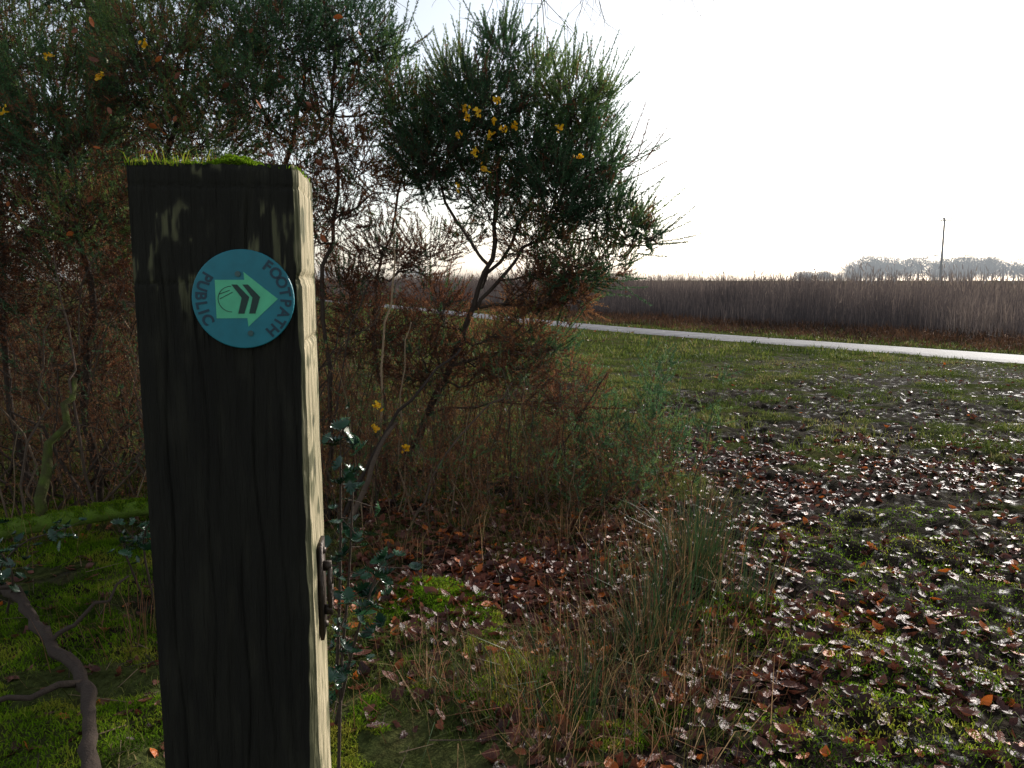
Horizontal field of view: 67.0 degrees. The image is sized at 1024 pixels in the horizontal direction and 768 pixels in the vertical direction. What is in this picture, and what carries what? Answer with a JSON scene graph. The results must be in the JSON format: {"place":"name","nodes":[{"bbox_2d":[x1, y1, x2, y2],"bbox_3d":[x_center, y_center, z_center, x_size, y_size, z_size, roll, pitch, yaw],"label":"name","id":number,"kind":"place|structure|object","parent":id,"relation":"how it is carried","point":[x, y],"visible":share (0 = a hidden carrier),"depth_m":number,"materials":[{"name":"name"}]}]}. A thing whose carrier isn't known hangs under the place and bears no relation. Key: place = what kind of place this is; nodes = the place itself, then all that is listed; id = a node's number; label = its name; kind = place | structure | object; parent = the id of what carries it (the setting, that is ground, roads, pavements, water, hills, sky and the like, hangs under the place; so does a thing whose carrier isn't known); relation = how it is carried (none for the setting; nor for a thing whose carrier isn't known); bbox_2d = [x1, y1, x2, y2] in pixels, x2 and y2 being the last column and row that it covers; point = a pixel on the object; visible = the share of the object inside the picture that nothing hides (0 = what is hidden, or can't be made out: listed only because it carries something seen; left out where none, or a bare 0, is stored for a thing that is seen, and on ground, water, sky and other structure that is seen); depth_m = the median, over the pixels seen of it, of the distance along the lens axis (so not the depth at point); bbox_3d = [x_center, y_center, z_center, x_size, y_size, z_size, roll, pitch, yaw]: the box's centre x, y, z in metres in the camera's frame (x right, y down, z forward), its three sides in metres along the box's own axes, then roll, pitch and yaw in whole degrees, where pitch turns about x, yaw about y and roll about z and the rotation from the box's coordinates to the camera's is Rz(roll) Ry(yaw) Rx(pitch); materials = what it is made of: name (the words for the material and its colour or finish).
{"place":"outdoors","nodes":[
{"label":"outdoors","id":0,"kind":"place"},
{"bbox_2d":[0,281,1023,767],"bbox_3d":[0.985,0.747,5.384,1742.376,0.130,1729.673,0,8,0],"label":"ground","id":1,"kind":"structure","parent":0,"point":[380,751],"depth_m":4.10,"materials":[{"name":"green plant"}]},
{"bbox_2d":[0,378,148,538],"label":"mossy log","id":2,"kind":"object","parent":1,"relation":"on","point":[119,508],"visible":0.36,"depth_m":4.17,"materials":[{"name":"green plant"}]},
{"bbox_2d":[0,517,153,615],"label":"holly sapling","id":3,"kind":"object","parent":1,"relation":"on","point":[7,561],"visible":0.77,"depth_m":3.24,"materials":[{"name":"green plant"}]},
{"bbox_2d":[0,90,258,388],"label":"gorse bush","id":4,"kind":"object","parent":1,"relation":"on","point":[219,149],"visible":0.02,"depth_m":8.20,"materials":[{"name":"green plant"}]},
{"bbox_2d":[0,0,433,502],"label":"gorse bush","id":5,"kind":"object","parent":1,"relation":"on","point":[150,76],"visible":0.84,"depth_m":4.71,"materials":[{"name":"green plant"}]},
{"bbox_2d":[124,142,333,767],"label":"wooden post","id":6,"kind":"object","parent":1,"relation":"on","point":[241,565],"visible":0.98,"depth_m":0.77,"materials":[{"name":"brown wood"}]},
{"bbox_2d":[192,249,294,347],"bbox_3d":[-0.256,-0.081,0.737,0.094,0.094,0.007,-1,8,-8],"label":"footpath sign","id":7,"kind":"object","parent":6,"relation":"attached to","point":[243,298],"visible":1,"depth_m":0.73,"materials":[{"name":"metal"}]},
{"bbox_2d":[0,214,467,539],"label":"bramble thicket","id":8,"kind":"object","parent":1,"relation":"on","point":[61,445],"visible":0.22,"depth_m":4.91,"materials":[{"name":"brown plant"}]},
{"bbox_2d":[0,0,733,431],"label":"oak tree","id":9,"kind":"object","parent":1,"relation":"on","point":[120,174],"visible":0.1,"depth_m":7.16,"materials":[{"name":"brown plant"}]},
{"bbox_2d":[322,399,423,767],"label":"holly sapling","id":10,"kind":"object","parent":1,"relation":"on","point":[339,677],"visible":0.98,"depth_m":2.01,"materials":[{"name":"green plant"}]},
{"bbox_2d":[0,459,888,767],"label":"dead grass","id":11,"kind":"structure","parent":1,"relation":"on","point":[558,671],"depth_m":2.87,"materials":[{"name":"plant"}]},
{"bbox_2d":[315,228,685,538],"bbox_3d":[-0.389,-0.068,5.303,3.132,1.891,2.373,-4,9,-28],"label":"gorse scrub","id":12,"kind":"object","parent":1,"relation":"on","point":[442,448],"visible":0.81,"depth_m":4.99,"materials":[{"name":"brown plant"}]},
{"bbox_2d":[314,0,701,492],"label":"gorse bush","id":13,"kind":"object","parent":1,"relation":"on","point":[562,163],"visible":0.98,"depth_m":4.91,"materials":[{"name":"green plant"}]},
{"bbox_2d":[0,487,1023,767],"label":"moss carpet","id":14,"kind":"object","parent":1,"relation":"on","point":[138,649],"visible":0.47,"depth_m":3.02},
{"bbox_2d":[0,317,1023,767],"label":"fallen leaves","id":15,"kind":"object","parent":1,"relation":"on","point":[478,581],"depth_m":3.33,"materials":[{"name":"brown plant"}]},
{"bbox_2d":[7,250,1023,283],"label":"distant trees","id":16,"kind":"object","parent":1,"relation":"on","point":[992,261],"visible":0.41,"depth_m":240.38,"materials":[{"name":"plant"}]},
{"bbox_2d":[403,456,813,767],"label":"rush tussock","id":17,"kind":"object","parent":1,"relation":"on","point":[699,541],"visible":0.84,"depth_m":3.16,"materials":[{"name":"green plant"}]},
{"bbox_2d":[532,335,744,518],"bbox_3d":[0.832,0.264,5.418,1.446,1.153,1.726,0,8,0],"label":"young gorse","id":18,"kind":"object","parent":1,"relation":"on","point":[662,399],"visible":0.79,"depth_m":5.30,"materials":[{"name":"green plant"}]},
{"bbox_2d":[317,293,1023,354],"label":"roadside verge","id":19,"kind":"structure","parent":1,"relation":"on","point":[983,339],"depth_m":20.88,"materials":[{"name":"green plant"}]},
{"bbox_2d":[318,258,1023,340],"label":"reed bed","id":20,"kind":"object","parent":1,"relation":"on","point":[970,303],"visible":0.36,"depth_m":25.81,"materials":[{"name":"brown plant"}]},
{"bbox_2d":[938,217,951,282],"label":"utility pole","id":21,"kind":"object","parent":1,"relation":"on","point":[942,246],"visible":0.92,"depth_m":99.39,"materials":[{"name":"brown wood"}]},
{"bbox_2d":[0,0,1023,280],"label":"sky","id":22,"kind":"structure","parent":0,"point":[825,132],"materials":[{"name":"white"}]},
{"bbox_2d":[316,299,1023,363],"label":"path","id":23,"kind":"structure","parent":0,"point":[996,357],"depth_m":17.36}
]}

